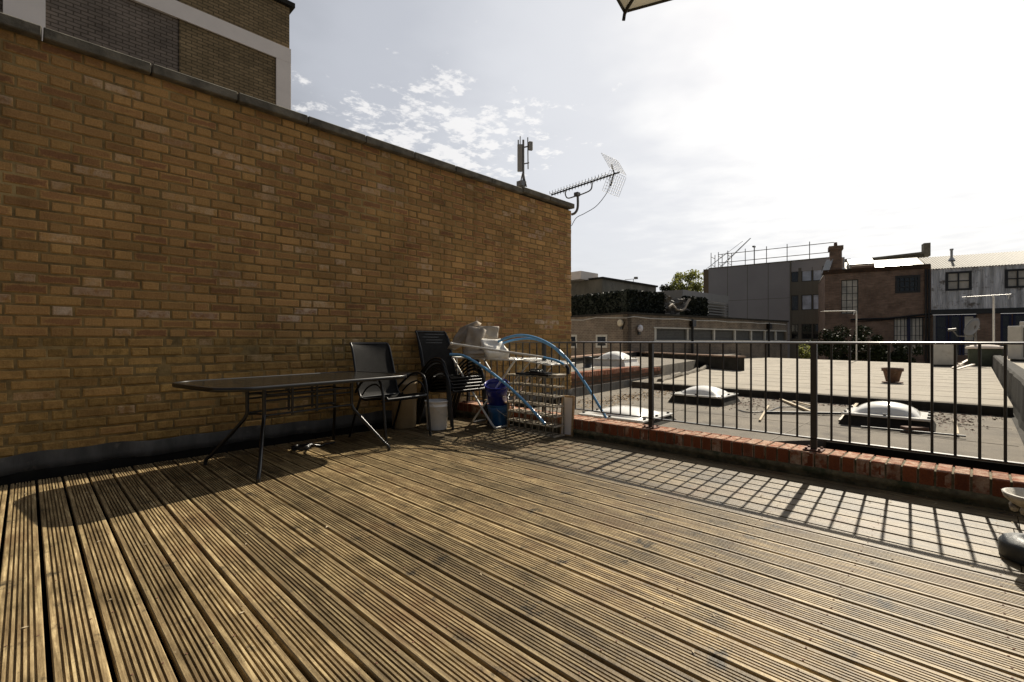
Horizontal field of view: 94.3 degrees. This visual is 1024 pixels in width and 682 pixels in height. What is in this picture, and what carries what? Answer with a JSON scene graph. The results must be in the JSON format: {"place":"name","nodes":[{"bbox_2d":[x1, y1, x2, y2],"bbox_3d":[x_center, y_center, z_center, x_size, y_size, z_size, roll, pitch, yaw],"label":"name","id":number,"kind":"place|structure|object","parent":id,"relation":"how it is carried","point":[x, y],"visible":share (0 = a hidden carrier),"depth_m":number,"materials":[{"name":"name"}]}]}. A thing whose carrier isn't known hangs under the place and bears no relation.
{"place":"outdoors","nodes":[
{"label":"outdoors","id":0,"kind":"place"},
{"bbox_2d":[0,0,294,109],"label":"tower block","id":1,"kind":"structure","parent":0,"point":[239,46],"depth_m":11.54,"materials":[{"name":"brown brick"}]},
{"bbox_2d":[0,483,308,681],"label":"roof slab","id":2,"kind":"structure","parent":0,"point":[49,670],"depth_m":2.15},
{"bbox_2d":[0,12,574,501],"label":"brick wall","id":3,"kind":"structure","parent":2,"relation":"on","point":[162,230],"depth_m":4.33,"materials":[{"name":"brick"}]},
{"bbox_2d":[517,136,532,186],"bbox_3d":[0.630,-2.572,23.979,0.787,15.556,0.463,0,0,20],"label":"mobile mast","id":4,"kind":"object","parent":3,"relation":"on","point":[520,162],"visible":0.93,"depth_m":23.95,"materials":[{"name":"metal"}]},
{"bbox_2d":[549,153,625,225],"bbox_3d":[1.273,-2.534,8.309,1.470,1.051,0.612,0,0,44],"label":"television aerial","id":5,"kind":"object","parent":3,"relation":"attached to","point":[577,194],"visible":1,"depth_m":8.15,"materials":[{"name":"metal"}]},
{"bbox_2d":[0,417,1023,681],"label":"deck","id":6,"kind":"structure","parent":2,"relation":"on","point":[922,601],"depth_m":2.07,"materials":[{"name":"wood"}]},
{"bbox_2d":[172,371,406,482],"bbox_3d":[-1.799,0.659,4.082,0.980,0.685,1.720,0,0,35],"label":"patio table","id":7,"kind":"object","parent":6,"relation":"on","point":[261,384],"visible":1,"depth_m":3.85,"materials":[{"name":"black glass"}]},
{"bbox_2d":[291,442,334,450],"bbox_3d":[-1.852,0.974,4.449,0.131,0.048,0.438,0,0,44],"label":"cable coil","id":8,"kind":"object","parent":6,"relation":"on","point":[306,446],"visible":1,"depth_m":4.37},
{"bbox_2d":[348,342,431,442],"bbox_3d":[-1.305,0.508,4.998,0.724,0.993,0.598,0,0,38],"label":"garden chair","id":9,"kind":"object","parent":6,"relation":"on","point":[372,356],"visible":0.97,"depth_m":5.09,"materials":[{"name":"black"}]},
{"bbox_2d":[392,372,417,428],"bbox_3d":[-1.248,0.680,5.502,0.322,0.630,0.322,0,0,44],"label":"storage bin","id":10,"kind":"object","parent":6,"relation":"on","point":[406,417],"visible":0.54,"depth_m":5.38,"materials":[{"name":"beige plastic"}]},
{"bbox_2d":[424,399,447,430],"bbox_3d":[-0.851,0.834,5.387,0.278,0.323,0.280,0,0,44],"label":"bucket","id":11,"kind":"object","parent":6,"relation":"on","point":[438,413],"visible":0.87,"depth_m":5.28,"materials":[{"name":"white plastic"}]},
{"bbox_2d":[417,342,488,430],"bbox_3d":[-0.736,0.508,5.752,0.724,0.993,0.598,0,0,41],"label":"garden chair","id":12,"kind":"object","parent":6,"relation":"on","point":[428,352],"visible":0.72,"depth_m":5.81,"materials":[{"name":"black"}]},
{"bbox_2d":[417,339,486,426],"bbox_3d":[-0.749,0.472,5.762,0.724,0.993,0.598,0,0,42],"label":"garden chair","id":13,"kind":"object","parent":12,"relation":"on","point":[447,344],"visible":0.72,"depth_m":5.64,"materials":[{"name":"black"}]},
{"bbox_2d":[416,337,485,417],"bbox_3d":[-0.759,0.436,5.774,0.724,0.993,0.598,0,0,41],"label":"garden chair","id":14,"kind":"object","parent":13,"relation":"on","point":[423,341],"visible":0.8,"depth_m":5.70,"materials":[{"name":"black"}]},
{"bbox_2d":[416,334,484,419],"bbox_3d":[-0.773,0.401,5.783,0.724,0.993,0.598,0,0,42],"label":"garden chair","id":15,"kind":"object","parent":14,"relation":"on","point":[443,338],"visible":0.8,"depth_m":5.70,"materials":[{"name":"black"}]},
{"bbox_2d":[415,330,482,404],"bbox_3d":[-0.783,0.364,5.796,0.724,0.993,0.598,0,0,41],"label":"garden chair","id":16,"kind":"object","parent":15,"relation":"on","point":[420,334],"visible":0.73,"depth_m":5.82,"materials":[{"name":"black"}]},
{"bbox_2d":[487,404,506,426],"bbox_3d":[-0.160,0.871,5.599,0.268,0.248,0.270,0,0,44],"label":"bucket","id":17,"kind":"object","parent":6,"relation":"on","point":[497,415],"visible":0.67,"depth_m":5.50,"materials":[{"name":"blue plastic"}]},
{"bbox_2d":[484,378,509,405],"bbox_3d":[-0.172,0.617,5.546,0.292,0.268,0.294,15,26,40],"label":"bucket","id":18,"kind":"object","parent":17,"relation":"on","point":[497,396],"visible":0.81,"depth_m":5.46,"materials":[{"name":"blue plastic"}]},
{"bbox_2d":[449,353,545,424],"bbox_3d":[-0.170,0.489,5.127,1.266,0.704,0.100,0,0,34],"label":"water pipe","id":19,"kind":"object","parent":6,"relation":"on","point":[524,401],"visible":1,"depth_m":5.09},
{"bbox_2d":[484,399,514,426],"bbox_3d":[-0.136,0.853,5.631,0.430,0.295,0.140,0,0,44],"label":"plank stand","id":20,"kind":"object","parent":6,"relation":"on","point":[508,412],"visible":0.32,"depth_m":5.52,"materials":[{"name":"brown wood"}]},
{"bbox_2d":[5,421,1014,681],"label":"deck screws","id":21,"kind":"object","parent":6,"relation":"on","point":[525,583],"visible":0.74,"depth_m":2.03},
{"bbox_2d":[451,356,574,428],"bbox_3d":[-0.009,0.598,5.638,1.366,0.811,0.682,0,0,41],"label":"clothes airer","id":22,"kind":"object","parent":6,"relation":"on","point":[532,360],"visible":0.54,"depth_m":5.50,"materials":[{"name":"white metal"}]},
{"bbox_2d":[448,321,481,349],"bbox_3d":[-0.584,-0.062,5.848,0.364,0.367,0.225,0,0,16],"label":"canvas cushion","id":23,"kind":"object","parent":22,"relation":"on","point":[460,336],"visible":0.62,"depth_m":5.78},
{"bbox_2d":[463,326,486,359],"bbox_3d":[-0.431,0.024,5.647,0.236,0.406,0.276,0,0,14],"label":"canvas cushion","id":24,"kind":"object","parent":22,"relation":"on","point":[475,336],"visible":0.69,"depth_m":5.55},
{"bbox_2d":[465,350,484,358],"bbox_3d":[-0.295,0.152,5.624,0.479,0.132,0.363,0,0,6],"label":"canvas cushion","id":25,"kind":"object","parent":22,"relation":"on","point":[475,354],"visible":0.41,"depth_m":5.48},
{"bbox_2d":[475,326,498,339],"bbox_3d":[-0.332,-0.055,5.771,0.320,0.251,0.223,0,0,-27],"label":"canvas cushion","id":26,"kind":"object","parent":25,"relation":"on","point":[492,332],"visible":0.37,"depth_m":5.72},
{"bbox_2d":[481,338,508,360],"bbox_3d":[-0.208,0.097,5.505,0.303,0.254,0.290,0,0,-15],"label":"canvas cushion","id":27,"kind":"object","parent":22,"relation":"on","point":[490,343],"visible":0.85,"depth_m":5.43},
{"bbox_2d":[450,342,569,373],"bbox_3d":[-0.025,0.170,5.103,1.423,0.318,0.196,0,0,27],"label":"bent pole","id":28,"kind":"object","parent":22,"relation":"on","point":[565,365],"visible":1,"depth_m":5.14,"materials":[{"name":"blue plastic"},{"name":"white metal"},{"name":"white plastic"}]},
{"bbox_2d":[502,338,563,357],"bbox_3d":[0.222,0.076,5.406,0.802,0.230,0.053,0,0,23],"label":"water pipe","id":29,"kind":"object","parent":22,"relation":"on","point":[511,340],"visible":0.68,"depth_m":5.43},
{"bbox_2d":[506,373,564,437],"bbox_3d":[0.249,0.686,5.202,0.696,0.627,0.196,0,0,44],"label":"wine rack","id":30,"kind":"object","parent":6,"relation":"on","point":[524,411],"visible":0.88,"depth_m":5.17,"materials":[{"name":"grey wood"}]},
{"bbox_2d":[515,368,559,376],"bbox_3d":[0.279,0.336,5.176,0.480,0.068,0.210,0,0,44],"label":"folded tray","id":31,"kind":"object","parent":30,"relation":"on","point":[536,372],"visible":0.97,"depth_m":5.10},
{"bbox_2d":[560,395,574,435],"bbox_3d":[0.590,0.790,5.048,0.155,0.421,0.063,0,0,41],"label":"leaning panel","id":32,"kind":"object","parent":6,"relation":"on","point":[569,404],"visible":0.8,"depth_m":5.03,"materials":[{"name":"brown wood"}]},
{"bbox_2d":[617,0,671,20],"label":"parasol","id":33,"kind":"object","parent":6,"relation":"on","point":[626,6],"visible":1,"depth_m":1.59,"materials":[{"name":"beige fabric"}]},
{"bbox_2d":[456,401,1023,515],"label":"brick kerb","id":34,"kind":"structure","parent":2,"relation":"on","point":[969,486],"depth_m":3.50,"materials":[{"name":"brick"}]},
{"bbox_2d":[498,334,606,418],"bbox_3d":[0.417,0.368,5.236,1.281,0.895,0.070,0,0,26],"label":"water pipe","id":35,"kind":"object","parent":34,"relation":"on","point":[566,358],"visible":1,"depth_m":5.16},
{"bbox_2d":[461,341,1023,465],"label":"metal railing","id":36,"kind":"object","parent":34,"relation":"on","point":[814,439],"visible":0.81,"depth_m":3.58,"materials":[{"name":"metal"}]},
{"bbox_2d":[571,271,657,295],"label":"concrete building","id":37,"kind":"structure","parent":0,"point":[584,282],"depth_m":30.88,"materials":[{"name":"concrete"}]},
{"bbox_2d":[571,353,740,375],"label":"side flat roof","id":38,"kind":"structure","parent":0,"point":[678,365],"depth_m":14.25,"materials":[{"name":"concrete"}]},
{"bbox_2d":[582,356,594,367],"bbox_3d":[1.872,0.510,11.627,0.320,0.280,0.320,0,0,44],"label":"roof vent","id":39,"kind":"object","parent":38,"relation":"on","point":[588,361],"visible":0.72,"depth_m":11.54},
{"bbox_2d":[593,351,638,366],"bbox_3d":[2.762,0.462,12.709,0.980,0.377,0.980,0,0,36],"label":"dome skylight","id":40,"kind":"object","parent":38,"relation":"on","point":[625,360],"visible":0.84,"depth_m":12.42,"materials":[{"name":"white plastic"}]},
{"bbox_2d":[571,351,745,370],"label":"brick parapet","id":41,"kind":"structure","parent":38,"relation":"on","point":[729,362],"depth_m":15.39,"materials":[{"name":"brick"}]},
{"bbox_2d":[289,0,1023,314],"label":"sky","id":42,"kind":"structure","parent":0,"point":[871,128],"materials":[{"name":"white"}]},
{"bbox_2d":[571,312,788,388],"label":"brick building","id":43,"kind":"structure","parent":0,"point":[657,327],"depth_m":22.44,"materials":[{"name":"brick"}]},
{"bbox_2d":[571,335,576,347],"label":"window","id":44,"kind":"structure","parent":43,"relation":"in","point":[573,337],"depth_m":22.63,"materials":[{"name":"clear glass"}]},
{"bbox_2d":[596,335,606,347],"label":"window","id":45,"kind":"structure","parent":43,"relation":"in","point":[598,337],"depth_m":21.22,"materials":[{"name":"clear glass"}]},
{"bbox_2d":[617,319,623,328],"bbox_3d":[4.624,-0.707,20.203,0.180,0.422,0.300,0,0,-36],"label":"wall lamp","id":46,"kind":"object","parent":43,"relation":"attached to","point":[620,322],"visible":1,"depth_m":20.14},
{"bbox_2d":[571,289,708,315],"bbox_3d":[4.261,-1.701,25.961,10.565,1.296,6.265,0,0,44],"label":"hedge screen","id":47,"kind":"object","parent":43,"relation":"on","point":[631,300],"visible":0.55,"depth_m":22.29,"materials":[{"name":"plant"}]},
{"bbox_2d":[637,325,642,334],"bbox_3d":[5.479,-0.482,20.343,0.300,0.422,0.180,0,0,-36],"label":"wall lamp","id":48,"kind":"object","parent":43,"relation":"attached to","point":[640,328],"visible":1,"depth_m":20.27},
{"bbox_2d":[655,328,684,339],"bbox_3d":[7.253,-0.301,21.880,2.487,0.558,0.240,0,0,-36],"label":"window","id":49,"kind":"structure","parent":43,"relation":"in","point":[660,334],"depth_m":21.88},
{"bbox_2d":[658,289,728,316],"bbox_3d":[10.865,-0.465,30.209,6.033,4.930,3.203,0,0,-42],"label":"plant enclosure","id":50,"kind":"object","parent":43,"relation":"on","point":[716,309],"visible":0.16,"depth_m":29.58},
{"bbox_2d":[684,329,711,339],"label":"window","id":51,"kind":"structure","parent":43,"relation":"in","point":[698,334],"depth_m":23.24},
{"bbox_2d":[710,330,732,339],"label":"window","id":52,"kind":"structure","parent":43,"relation":"in","point":[716,334],"depth_m":24.45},
{"bbox_2d":[731,330,748,339],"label":"window","id":53,"kind":"structure","parent":43,"relation":"in","point":[737,335],"depth_m":25.54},
{"bbox_2d":[748,331,762,339],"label":"window","id":54,"kind":"structure","parent":43,"relation":"in","point":[753,335],"depth_m":26.48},
{"bbox_2d":[762,331,773,339],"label":"window","id":55,"kind":"structure","parent":43,"relation":"in","point":[765,333],"depth_m":27.21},
{"bbox_2d":[772,331,783,339],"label":"window","id":56,"kind":"structure","parent":43,"relation":"in","point":[777,335],"depth_m":27.99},
{"bbox_2d":[528,387,1023,465],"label":"flat roof","id":57,"kind":"structure","parent":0,"point":[991,434],"depth_m":5.76,"materials":[{"name":"concrete"}]},
{"bbox_2d":[554,389,671,408],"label":"leaf litter","id":58,"kind":"object","parent":57,"relation":"on","point":[632,396],"visible":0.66,"depth_m":8.62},
{"bbox_2d":[571,366,660,396],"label":"brick parapet","id":59,"kind":"structure","parent":57,"relation":"on","point":[625,376],"depth_m":9.98,"materials":[{"name":"brick"}]},
{"bbox_2d":[578,405,675,425],"bbox_3d":[1.503,0.957,6.276,0.980,0.187,0.960,0,0,41],"label":"dome skylight","id":60,"kind":"object","parent":57,"relation":"on","point":[635,410],"visible":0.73,"depth_m":6.05,"materials":[{"name":"plastic"}]},
{"bbox_2d":[668,385,740,406],"bbox_3d":[3.326,0.909,8.210,0.920,0.282,0.880,0,0,42],"label":"dome skylight","id":61,"kind":"object","parent":57,"relation":"on","point":[716,396],"visible":0.82,"depth_m":7.96,"materials":[{"name":"plastic"}]},
{"bbox_2d":[713,399,785,414],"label":"leaf litter","id":62,"kind":"object","parent":57,"relation":"on","point":[748,404],"visible":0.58,"depth_m":7.82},
{"bbox_2d":[738,406,809,412],"bbox_3d":[4.004,1.039,7.244,1.303,0.016,0.330,0,0,-19],"label":"roof cable","id":63,"kind":"object","parent":57,"relation":"on","point":[770,410],"visible":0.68,"depth_m":7.16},
{"bbox_2d":[779,398,809,411],"bbox_3d":[4.533,1.025,7.626,0.040,0.038,1.592,0,0,16],"label":"timber stick","id":64,"kind":"object","parent":57,"relation":"on","point":[793,404],"visible":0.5,"depth_m":7.55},
{"bbox_2d":[767,411,840,414],"bbox_3d":[4.153,1.025,6.772,0.964,0.041,0.044,0,0,10],"label":"timber stick","id":65,"kind":"object","parent":57,"relation":"on","point":[794,412],"visible":0.79,"depth_m":6.77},
{"bbox_2d":[628,388,1001,419],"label":"leaf litter","id":66,"kind":"object","parent":57,"relation":"on","point":[845,406],"visible":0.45,"depth_m":7.69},
{"bbox_2d":[654,357,1012,407],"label":"raised flat roof","id":67,"kind":"structure","parent":57,"relation":"on","point":[922,393],"depth_m":10.83,"materials":[{"name":"concrete"}]},
{"bbox_2d":[632,356,747,387],"bbox_3d":[8.290,0.904,18.628,0.690,0.292,19.440,0,0,33],"label":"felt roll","id":68,"kind":"object","parent":67,"relation":"on","point":[644,383],"visible":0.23,"depth_m":11.35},
{"bbox_2d":[578,360,1018,446],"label":"felt seams","id":69,"kind":"object","parent":67,"relation":"on","point":[840,406],"visible":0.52,"depth_m":8.52,"materials":[{"name":"grey"}]},
{"bbox_2d":[654,384,1012,416],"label":"roof fascia","id":70,"kind":"structure","parent":67,"relation":"attached to","point":[965,408],"depth_m":7.74,"materials":[{"name":"concrete"}]},
{"bbox_2d":[820,310,856,360],"bbox_3d":[14.921,-0.276,21.373,2.997,2.352,0.567,0,0,-33],"label":"television aerial","id":71,"kind":"object","parent":67,"relation":"on","point":[856,325],"visible":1,"depth_m":21.48,"materials":[{"name":"white metal"}]},
{"bbox_2d":[881,367,903,382],"bbox_3d":[8.209,0.740,10.245,0.390,0.320,0.390,0,0,44],"label":"plant pot","id":72,"kind":"object","parent":67,"relation":"on","point":[895,375],"visible":0.87,"depth_m":10.12,"materials":[{"name":"ceramic"}]},
{"bbox_2d":[934,344,957,366],"bbox_3d":[15.307,0.500,16.854,0.624,0.800,0.562,0,0,29],"label":"air conditioner","id":73,"kind":"object","parent":67,"relation":"on","point":[943,354],"visible":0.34,"depth_m":16.75,"materials":[{"name":"metal"}]},
{"bbox_2d":[947,318,979,345],"bbox_3d":[16.737,0.026,17.481,0.674,1.748,0.927,0,0,79],"label":"satellite dish","id":74,"kind":"object","parent":67,"relation":"on","point":[972,327],"visible":0.98,"depth_m":17.59,"materials":[{"name":"metal"}]},
{"bbox_2d":[965,345,1003,365],"bbox_3d":[17.422,0.510,17.500,1.040,0.780,1.240,0,0,44],"label":"roof box","id":75,"kind":"object","parent":67,"relation":"on","point":[988,352],"visible":0.64,"depth_m":17.13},
{"bbox_2d":[966,294,1009,341],"bbox_3d":[18.581,-0.514,18.502,3.673,2.829,0.260,0,0,-26],"label":"post","id":76,"kind":"object","parent":67,"relation":"on","point":[993,318],"visible":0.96,"depth_m":18.48,"materials":[{"name":"white metal"}]},
{"bbox_2d":[838,401,935,431],"bbox_3d":[4.736,0.906,5.995,0.920,0.287,0.800,0,0,42],"label":"dome skylight","id":77,"kind":"object","parent":57,"relation":"on","point":[898,414],"visible":0.8,"depth_m":5.79,"materials":[{"name":"plastic"}]},
{"bbox_2d":[861,426,965,436],"bbox_3d":[4.532,1.025,5.403,0.913,0.027,0.024,0,0,43],"label":"timber stick","id":78,"kind":"object","parent":57,"relation":"on","point":[915,431],"visible":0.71,"depth_m":5.36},
{"bbox_2d":[900,426,928,432],"bbox_3d":[4.628,1.018,5.460,0.240,0.065,0.110,0,0,4],"label":"loose brick","id":79,"kind":"object","parent":57,"relation":"on","point":[920,428],"visible":0.72,"depth_m":5.41,"materials":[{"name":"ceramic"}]},
{"bbox_2d":[826,441,1023,474],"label":"gutter lining","id":80,"kind":"object","parent":57,"relation":"attached to","point":[1010,469],"visible":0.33,"depth_m":4.43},
{"bbox_2d":[934,414,1002,432],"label":"leaf litter","id":81,"kind":"object","parent":57,"relation":"on","point":[940,418],"visible":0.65,"depth_m":6.28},
{"bbox_2d":[991,355,1023,443],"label":"felt parapet","id":82,"kind":"structure","parent":57,"relation":"on","point":[1015,383],"depth_m":7.10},
{"bbox_2d":[818,242,930,362],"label":"dark brick house","id":83,"kind":"structure","parent":0,"point":[888,298],"depth_m":32.33,"materials":[{"name":"brown brick"}]},
{"bbox_2d":[841,279,857,313],"bbox_3d":[23.504,-3.071,33.067,0.970,2.369,0.050,0,0,30],"label":"window","id":84,"kind":"structure","parent":83,"relation":"in","point":[849,288],"depth_m":33.07,"materials":[{"name":"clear glass"}]},
{"bbox_2d":[895,275,919,292],"bbox_3d":[26.180,-3.763,31.442,1.305,1.171,0.110,0,0,30],"label":"window","id":85,"kind":"structure","parent":83,"relation":"in","point":[905,283],"depth_m":31.44,"materials":[{"name":"black glass"}]},
{"bbox_2d":[894,317,922,353],"bbox_3d":[26.272,-0.376,31.494,1.548,2.423,0.050,0,0,30],"label":"window","id":86,"kind":"structure","parent":83,"relation":"in","point":[900,325],"depth_m":31.41,"materials":[{"name":"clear glass"}]},
{"bbox_2d":[918,249,1023,364],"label":"corrugated house","id":87,"kind":"structure","parent":0,"point":[956,280],"depth_m":29.98,"materials":[{"name":"grey metal"}]},
{"bbox_2d":[936,315,947,341],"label":"shop window","id":88,"kind":"structure","parent":87,"relation":"in","point":[941,320],"depth_m":30.66,"materials":[{"name":"blue glass"}]},
{"bbox_2d":[949,315,960,354],"bbox_3d":[28.321,-0.032,30.352,0.589,3.264,0.050,0,0,30],"label":"shop window","id":89,"kind":"structure","parent":87,"relation":"in","point":[954,320],"depth_m":30.33,"materials":[{"name":"blue glass"}]},
{"bbox_2d":[946,271,971,290],"bbox_3d":[28.359,-3.814,30.170,1.234,1.204,0.110,0,0,30],"label":"window","id":90,"kind":"structure","parent":87,"relation":"in","point":[958,280],"depth_m":30.15,"materials":[{"name":"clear glass"}]},
{"bbox_2d":[962,315,975,354],"bbox_3d":[28.892,-0.032,30.027,0.636,3.264,0.050,0,0,30],"label":"shop window","id":91,"kind":"structure","parent":87,"relation":"in","point":[965,318],"depth_m":30.11,"materials":[{"name":"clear glass"}]},
{"bbox_2d":[1000,314,1011,355],"bbox_3d":[30.361,-0.032,29.192,0.503,3.264,0.050,0,0,30],"label":"shop window","id":92,"kind":"structure","parent":87,"relation":"in","point":[1005,319],"depth_m":29.22,"materials":[{"name":"blue glass"}]},
{"bbox_2d":[1005,269,1023,287],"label":"window","id":93,"kind":"structure","parent":87,"relation":"in","point":[1014,278],"depth_m":28.91,"materials":[{"name":"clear glass"}]},
{"bbox_2d":[1013,314,1023,325],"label":"shop window","id":94,"kind":"structure","parent":87,"relation":"in","point":[1017,318],"depth_m":28.95,"materials":[{"name":"blue glass"}]},
{"bbox_2d":[998,487,1023,565],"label":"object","id":95,"kind":"object","parent":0,"point":[1011,546],"visible":1,"depth_m":2.17,"materials":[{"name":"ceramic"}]},
{"bbox_2d":[1003,356,1023,368],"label":"flat roof","id":96,"kind":"structure","parent":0,"point":[1020,364],"depth_m":12.24,"materials":[{"name":"concrete"}]},
{"bbox_2d":[1008,326,1023,361],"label":"air conditioner","id":97,"kind":"object","parent":96,"relation":"on","point":[1015,334],"visible":0.82,"depth_m":13.47,"materials":[{"name":"metal"}]},
{"label":"ground","id":98,"kind":"structure","parent":0,"visible":0},
{"bbox_2d":[659,284,669,290],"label":"leafy tree","id":99,"kind":"object","parent":98,"relation":"on","point":[665,288],"visible":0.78,"depth_m":59.81,"materials":[{"name":"green plant"}]},
{"bbox_2d":[668,269,702,291],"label":"leafy tree","id":100,"kind":"object","parent":98,"relation":"on","point":[680,277],"visible":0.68,"depth_m":58.94,"materials":[{"name":"green plant"}]},
{"bbox_2d":[708,238,750,267],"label":"tower crane","id":101,"kind":"object","parent":98,"relation":"on","point":[734,253],"visible":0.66,"depth_m":149.98,"materials":[{"name":"metal"}]},
{"bbox_2d":[703,257,828,358],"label":"grey clad building","id":102,"kind":"structure","parent":98,"relation":"on","point":[784,290],"depth_m":43.62,"materials":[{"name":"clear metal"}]},
{"bbox_2d":[712,242,833,266],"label":"scaffold rail","id":103,"kind":"object","parent":102,"relation":"on","point":[745,260],"visible":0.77,"depth_m":44.92,"materials":[{"name":"metal"}]},
{"bbox_2d":[792,272,797,281],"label":"window","id":104,"kind":"structure","parent":102,"relation":"in","point":[794,274],"depth_m":42.86,"materials":[{"name":"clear glass"}]},
{"bbox_2d":[792,295,797,309],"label":"window","id":105,"kind":"structure","parent":102,"relation":"in","point":[794,297],"depth_m":42.84,"materials":[{"name":"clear glass"}]},
{"bbox_2d":[792,324,797,338],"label":"window","id":106,"kind":"structure","parent":102,"relation":"in","point":[794,326],"depth_m":42.84,"materials":[{"name":"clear glass"}]},
{"bbox_2d":[802,270,811,281],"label":"window","id":107,"kind":"structure","parent":102,"relation":"in","point":[806,275],"depth_m":42.31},
{"bbox_2d":[802,294,811,309],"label":"window","id":108,"kind":"structure","parent":102,"relation":"in","point":[806,299],"depth_m":42.26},
{"bbox_2d":[802,324,811,338],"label":"window","id":109,"kind":"structure","parent":102,"relation":"in","point":[806,328],"depth_m":42.27,"materials":[{"name":"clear glass"}]},
{"bbox_2d":[813,294,817,309],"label":"window","id":110,"kind":"structure","parent":102,"relation":"in","point":[815,296],"depth_m":41.89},
{"bbox_2d":[813,324,817,338],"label":"window","id":111,"kind":"structure","parent":102,"relation":"in","point":[815,326],"depth_m":41.89,"materials":[{"name":"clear glass"}]},
{"bbox_2d":[813,270,821,280],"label":"window","id":112,"kind":"structure","parent":102,"relation":"in","point":[817,275],"depth_m":41.80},
{"bbox_2d":[798,344,809,358],"bbox_3d":[15.766,3.046,25.498,0.886,5.912,0.972,0,0,44],"label":"shrub","id":113,"kind":"object","parent":98,"relation":"on","point":[802,354],"visible":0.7,"depth_m":25.41,"materials":[{"name":"green plant"}]},
{"bbox_2d":[804,324,891,360],"bbox_3d":[19.385,2.507,27.304,3.744,6.998,3.355,0,0,-18],"label":"shrub","id":114,"kind":"object","parent":98,"relation":"on","point":[878,352],"visible":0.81,"depth_m":27.04,"materials":[{"name":"green plant"}]},
{"bbox_2d":[863,340,925,362],"bbox_3d":[22.028,2.965,27.520,2.453,6.082,2.731,0,0,-18],"label":"shrub","id":115,"kind":"object","parent":98,"relation":"on","point":[898,354],"visible":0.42,"depth_m":26.86,"materials":[{"name":"green plant"}]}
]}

